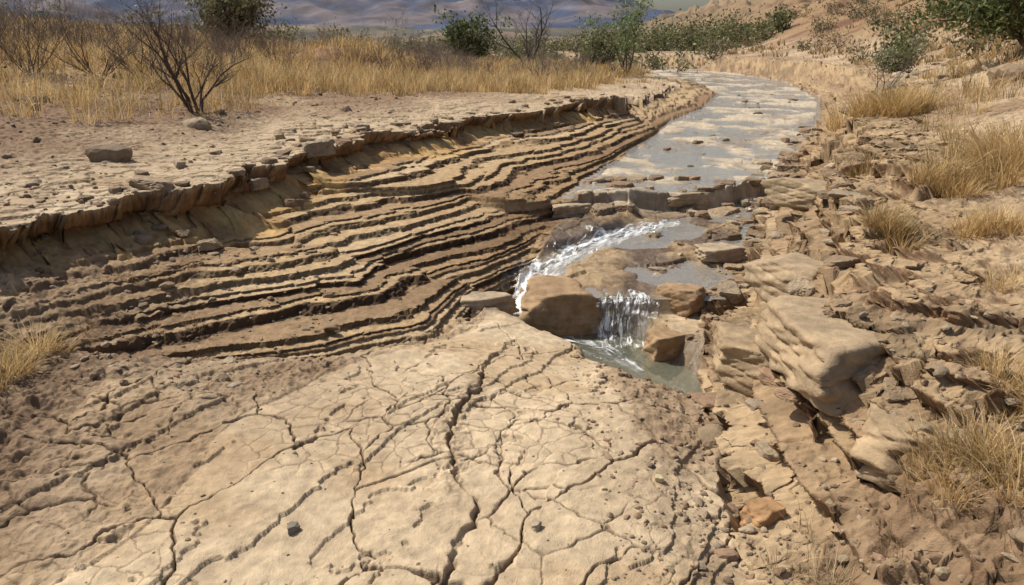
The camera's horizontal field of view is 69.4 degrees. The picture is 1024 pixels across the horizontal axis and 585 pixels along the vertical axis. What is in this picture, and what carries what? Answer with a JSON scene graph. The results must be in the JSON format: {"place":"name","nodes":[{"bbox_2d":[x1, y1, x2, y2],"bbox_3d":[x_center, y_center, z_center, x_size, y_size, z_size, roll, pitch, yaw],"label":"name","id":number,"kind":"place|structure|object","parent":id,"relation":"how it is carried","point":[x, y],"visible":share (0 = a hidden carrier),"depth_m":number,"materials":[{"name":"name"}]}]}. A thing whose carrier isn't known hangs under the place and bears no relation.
{"place":"outdoors","nodes":[
{"label":"outdoors","id":0,"kind":"place"},
{"bbox_2d":[0,16,670,124],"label":"dry grass field","id":1,"kind":"structure","parent":0,"point":[264,74],"depth_m":12.86,"materials":[{"name":"beige plant"}]},
{"bbox_2d":[466,0,567,63],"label":"bare tree","id":2,"kind":"object","parent":1,"relation":"on","point":[540,34],"visible":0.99,"depth_m":27.19,"materials":[{"name":"brown plant"}]},
{"bbox_2d":[0,0,675,29],"bbox_3d":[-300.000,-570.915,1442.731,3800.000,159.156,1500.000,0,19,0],"label":"mountain range","id":3,"kind":"structure","parent":0,"point":[419,13],"depth_m":1147.52,"materials":[{"name":"grey stone"}]},
{"bbox_2d":[70,19,616,46],"bbox_3d":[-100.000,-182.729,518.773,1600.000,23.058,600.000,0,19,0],"label":"foothills","id":4,"kind":"structure","parent":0,"point":[554,32],"depth_m":447.03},
{"bbox_2d":[0,0,1023,584],"bbox_3d":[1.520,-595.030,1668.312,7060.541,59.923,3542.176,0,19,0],"label":"ground","id":5,"kind":"structure","parent":0,"point":[432,226],"depth_m":4.20,"materials":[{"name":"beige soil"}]},
{"bbox_2d":[0,0,74,73],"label":"dead shrub","id":6,"kind":"object","parent":5,"relation":"on","point":[6,51],"visible":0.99,"depth_m":10.59,"materials":[{"name":"brown plant"}]},
{"bbox_2d":[0,314,96,390],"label":"grass tuft","id":7,"kind":"object","parent":5,"relation":"on","point":[33,346],"visible":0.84,"depth_m":4.04,"materials":[{"name":"beige plant"}]},
{"bbox_2d":[0,0,339,82],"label":"dry brush","id":8,"kind":"object","parent":5,"relation":"on","point":[219,41],"visible":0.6,"depth_m":14.21,"materials":[{"name":"brown plant"}]},
{"bbox_2d":[89,0,278,113],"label":"dead shrub","id":9,"kind":"object","parent":5,"relation":"on","point":[174,77],"visible":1,"depth_m":9.01,"materials":[{"name":"brown plant"}]},
{"bbox_2d":[182,0,286,43],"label":"olive bush","id":10,"kind":"object","parent":5,"relation":"on","point":[251,6],"visible":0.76,"depth_m":23.84,"materials":[{"name":"green plant"}]},
{"bbox_2d":[8,13,496,55],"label":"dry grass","id":11,"kind":"structure","parent":5,"relation":"on","point":[72,21],"depth_m":35.93,"materials":[{"name":"beige plant"}]},
{"bbox_2d":[287,521,299,534],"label":"pebble","id":12,"kind":"object","parent":5,"relation":"on","point":[293,527],"visible":1,"depth_m":2.70,"materials":[{"name":"grey stone"}]},
{"bbox_2d":[0,0,743,71],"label":"distant shrubs","id":13,"kind":"object","parent":5,"relation":"on","point":[563,46],"visible":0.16,"depth_m":37.52,"materials":[{"name":"green plant"}]},
{"bbox_2d":[376,4,455,75],"bbox_3d":[-2.240,-5.661,16.847,1.599,1.739,1.786,-9,21,-25],"label":"dead shrub","id":14,"kind":"object","parent":5,"relation":"on","point":[422,60],"visible":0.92,"depth_m":16.71,"materials":[{"name":"brown plant"}]},
{"bbox_2d":[257,11,632,77],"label":"dry brush valley","id":15,"kind":"structure","parent":5,"relation":"on","point":[451,57],"depth_m":22.22,"materials":[{"name":"brown plant"}]},
{"bbox_2d":[429,4,513,59],"bbox_3d":[-1.591,-10.305,29.700,2.332,2.358,3.369,12,23,32],"label":"green bush","id":16,"kind":"object","parent":5,"relation":"on","point":[459,29],"visible":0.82,"depth_m":29.24,"materials":[{"name":"green plant"}]},
{"bbox_2d":[35,94,916,461],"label":"ledge slabs","id":17,"kind":"structure","parent":5,"relation":"on","point":[725,288],"depth_m":6.65,"materials":[{"name":"beige stone"}]},
{"bbox_2d":[447,33,508,74],"bbox_3d":[-1.284,-6.262,19.683,2.331,1.307,1.341,12,23,32],"label":"dead shrub","id":18,"kind":"object","parent":5,"relation":"on","point":[478,69],"visible":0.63,"depth_m":19.53,"materials":[{"name":"brown plant"}]},
{"bbox_2d":[459,291,519,315],"bbox_3d":[-0.232,0.111,5.804,0.497,0.227,0.382,-13,23,-33],"label":"boulder","id":19,"kind":"object","parent":5,"relation":"on","point":[477,302],"visible":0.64,"depth_m":5.71,"materials":[{"name":"beige stone"}]},
{"bbox_2d":[0,32,1023,545],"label":"rubble stones","id":20,"kind":"object","parent":5,"relation":"on","point":[708,432],"visible":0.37,"depth_m":6.51,"materials":[{"name":"beige stone"}]},
{"bbox_2d":[530,519,541,532],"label":"pebble","id":21,"kind":"object","parent":5,"relation":"on","point":[535,526],"visible":1,"depth_m":2.68,"materials":[{"name":"beige stone"}]},
{"bbox_2d":[535,501,545,508],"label":"pebble","id":22,"kind":"object","parent":5,"relation":"on","point":[538,505],"visible":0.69,"depth_m":2.84,"materials":[{"name":"beige stone"}]},
{"bbox_2d":[518,275,606,341],"bbox_3d":[0.383,0.168,5.910,0.702,0.524,0.773,0,19,0],"label":"boulder","id":23,"kind":"object","parent":5,"relation":"on","point":[563,307],"visible":0.86,"depth_m":5.63,"materials":[{"name":"brown stone"}]},
{"bbox_2d":[551,203,591,218],"bbox_3d":[0.606,-0.876,7.931,0.481,0.198,0.430,-5,20,-13],"label":"boulder","id":24,"kind":"object","parent":5,"relation":"on","point":[568,210],"visible":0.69,"depth_m":7.75,"materials":[{"name":"beige stone"}]},
{"bbox_2d":[513,220,683,314],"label":"cascade","id":25,"kind":"object","parent":5,"relation":"on","point":[600,244],"visible":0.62,"depth_m":7.04,"materials":[{"name":"white liquid"}]},
{"bbox_2d":[568,17,636,64],"bbox_3d":[3.382,-9.576,28.804,2.404,2.218,2.659,-3,19,-10],"label":"olive bush","id":26,"kind":"object","parent":5,"relation":"on","point":[599,43],"visible":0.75,"depth_m":28.40,"materials":[{"name":"green plant"}]},
{"bbox_2d":[574,0,676,73],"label":"willow tree","id":27,"kind":"object","parent":5,"relation":"on","point":[626,38],"visible":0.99,"depth_m":24.81,"materials":[{"name":"green plant"}]},
{"bbox_2d":[655,474,663,482],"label":"pebble","id":28,"kind":"object","parent":5,"relation":"on","point":[659,478],"visible":1,"depth_m":3.00,"materials":[{"name":"beige stone"}]},
{"bbox_2d":[642,324,686,369],"bbox_3d":[1.091,0.414,5.373,0.355,0.329,0.334,-13,23,-33],"label":"boulder","id":29,"kind":"object","parent":5,"relation":"on","point":[663,343],"visible":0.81,"depth_m":5.25,"materials":[{"name":"brown stone"}]},
{"bbox_2d":[655,282,705,317],"bbox_3d":[1.336,0.083,5.774,0.344,0.319,0.388,-18,26,-42],"label":"boulder","id":30,"kind":"object","parent":5,"relation":"on","point":[686,300],"visible":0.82,"depth_m":5.61,"materials":[{"name":"beige stone"}]},
{"bbox_2d":[667,190,711,206],"bbox_3d":[1.932,-1.062,8.349,0.550,0.185,0.348,-7,20,-20],"label":"boulder","id":31,"kind":"object","parent":5,"relation":"on","point":[676,198],"visible":0.89,"depth_m":8.21,"materials":[{"name":"beige stone"}]},
{"bbox_2d":[604,1,797,50],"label":"distant trees","id":32,"kind":"object","parent":5,"relation":"on","point":[780,25],"visible":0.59,"depth_m":46.22,"materials":[{"name":"green plant"}]},
{"bbox_2d":[712,322,770,397],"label":"ledge block","id":33,"kind":"structure","parent":5,"relation":"on","point":[740,359],"depth_m":3.83,"materials":[{"name":"beige stone"}]},
{"bbox_2d":[739,496,786,527],"bbox_3d":[0.982,0.892,2.874,0.170,0.182,0.178,-4,19,-11],"label":"boulder","id":34,"kind":"object","parent":5,"relation":"on","point":[760,512],"visible":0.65,"depth_m":2.82,"materials":[{"name":"brown stone"}]},
{"bbox_2d":[743,252,822,302],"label":"ledge block","id":35,"kind":"structure","parent":5,"relation":"on","point":[768,279],"depth_m":4.54,"materials":[{"name":"beige stone"}]},
{"bbox_2d":[761,177,826,211],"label":"ledge block","id":36,"kind":"structure","parent":5,"relation":"on","point":[798,194],"depth_m":6.47,"materials":[{"name":"beige stone"}]},
{"bbox_2d":[750,529,861,584],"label":"grass tuft","id":37,"kind":"object","parent":5,"relation":"on","point":[797,563],"visible":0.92,"depth_m":2.49,"materials":[{"name":"beige plant"}]},
{"bbox_2d":[754,295,930,417],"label":"ledge block","id":38,"kind":"structure","parent":5,"relation":"on","point":[813,353],"depth_m":3.17,"materials":[{"name":"beige stone"}]},
{"bbox_2d":[762,497,941,584],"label":"grass tuft","id":39,"kind":"object","parent":5,"relation":"on","point":[799,523],"visible":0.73,"depth_m":2.49,"materials":[{"name":"beige plant"}]},
{"bbox_2d":[808,77,966,131],"bbox_3d":[4.548,-2.283,9.007,1.768,0.730,1.960,0,19,0],"label":"grass tuft","id":40,"kind":"object","parent":5,"relation":"on","point":[892,103],"visible":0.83,"depth_m":8.72,"materials":[{"name":"beige plant"}]},
{"bbox_2d":[850,398,937,492],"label":"ledge block","id":41,"kind":"structure","parent":5,"relation":"on","point":[865,452],"depth_m":2.72,"materials":[{"name":"beige stone"}]},
{"bbox_2d":[852,0,937,95],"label":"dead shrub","id":42,"kind":"object","parent":5,"relation":"on","point":[905,66],"visible":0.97,"depth_m":10.54,"materials":[{"name":"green plant"}]},
{"bbox_2d":[832,195,965,252],"bbox_3d":[2.195,-0.385,4.246,0.734,0.366,0.762,0,19,0],"label":"grass tuft","id":43,"kind":"object","parent":5,"relation":"on","point":[886,222],"visible":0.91,"depth_m":4.25,"materials":[{"name":"beige plant"}]},
{"bbox_2d":[867,23,934,73],"bbox_3d":[9.667,-5.915,18.261,1.735,1.561,1.429,-17,26,-41],"label":"sage bush","id":44,"kind":"object","parent":5,"relation":"on","point":[894,49],"visible":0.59,"depth_m":18.08,"materials":[{"name":"green plant"}]},
{"bbox_2d":[804,111,1023,190],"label":"grass tuft","id":45,"kind":"object","parent":5,"relation":"on","point":[1002,155],"visible":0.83,"depth_m":5.17,"materials":[{"name":"beige plant"}]},
{"bbox_2d":[854,23,1023,140],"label":"dry grass slope","id":46,"kind":"structure","parent":5,"relation":"on","point":[950,70],"depth_m":11.32,"materials":[{"name":"beige plant"}]},
{"bbox_2d":[858,0,1023,68],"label":"green tree","id":47,"kind":"object","parent":5,"relation":"on","point":[988,17],"visible":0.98,"depth_m":12.20,"materials":[{"name":"green plant"}]},
{"bbox_2d":[868,404,1023,517],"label":"grass tuft","id":48,"kind":"object","parent":5,"relation":"on","point":[970,455],"visible":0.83,"depth_m":2.43,"materials":[{"name":"beige plant"}]},
{"bbox_2d":[889,152,1011,199],"bbox_3d":[2.969,-0.802,5.044,0.872,0.311,0.833,16,25,38],"label":"grass tuft","id":49,"kind":"object","parent":5,"relation":"on","point":[965,188],"visible":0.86,"depth_m":4.99,"materials":[{"name":"beige plant"}]},
{"bbox_2d":[933,194,1023,240],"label":"grass tuft","id":50,"kind":"object","parent":5,"relation":"on","point":[993,223],"visible":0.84,"depth_m":4.21,"materials":[{"name":"beige plant"}]},
{"bbox_2d":[946,339,1023,428],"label":"grass tuft","id":51,"kind":"object","parent":5,"relation":"on","point":[1012,381],"visible":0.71,"depth_m":2.79,"materials":[{"name":"beige plant"}]},
{"bbox_2d":[955,256,1023,293],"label":"grass tuft","id":52,"kind":"object","parent":5,"relation":"on","point":[999,285],"visible":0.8,"depth_m":3.51,"materials":[{"name":"beige plant"}]},
{"bbox_2d":[1001,488,1023,567],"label":"grass tuft","id":53,"kind":"object","parent":5,"relation":"on","point":[1012,543],"visible":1,"depth_m":2.11,"materials":[{"name":"beige plant"}]},
{"label":"pool water","id":54,"kind":"object","parent":5,"relation":"on","visible":0},
{"bbox_2d":[564,337,640,369],"bbox_3d":[0.558,0.383,5.496,0.509,0.017,1.192,-16,25,-40],"label":"pool foam","id":55,"kind":"object","parent":54,"relation":"on","point":[599,347],"visible":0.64,"depth_m":5.47,"materials":[{"name":"white liquid"}]},
{"bbox_2d":[598,289,648,348],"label":"waterfall","id":56,"kind":"structure","parent":54,"relation":"on","point":[620,329],"depth_m":5.61,"materials":[{"name":"white liquid"}]},
{"bbox_2d":[637,0,718,11],"label":"sky","id":57,"kind":"structure","parent":0,"point":[672,5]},
{"bbox_2d":[568,67,821,198],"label":"stream water","id":58,"kind":"structure","parent":0,"point":[800,98],"depth_m":15.67,"materials":[{"name":"grey liquid"}]},
{"bbox_2d":[652,0,945,61],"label":"dry grass hillside","id":59,"kind":"structure","parent":0,"point":[761,49],"depth_m":34.29,"materials":[{"name":"beige plant"}]},
{"bbox_2d":[722,0,1023,66],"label":"hillside shrubs","id":60,"kind":"object","parent":59,"relation":"on","point":[873,12],"visible":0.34,"depth_m":32.16,"materials":[{"name":"green plant"}]},
{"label":"shelf water","id":61,"kind":"structure","parent":0,"visible":0},
{"bbox_2d":[694,242,747,263],"bbox_3d":[1.837,-0.339,6.571,0.506,0.169,0.345,-7,20,-20],"label":"boulder","id":62,"kind":"object","parent":61,"relation":"in","point":[722,252],"visible":0.88,"depth_m":6.47,"materials":[{"name":"beige stone"}]}
]}

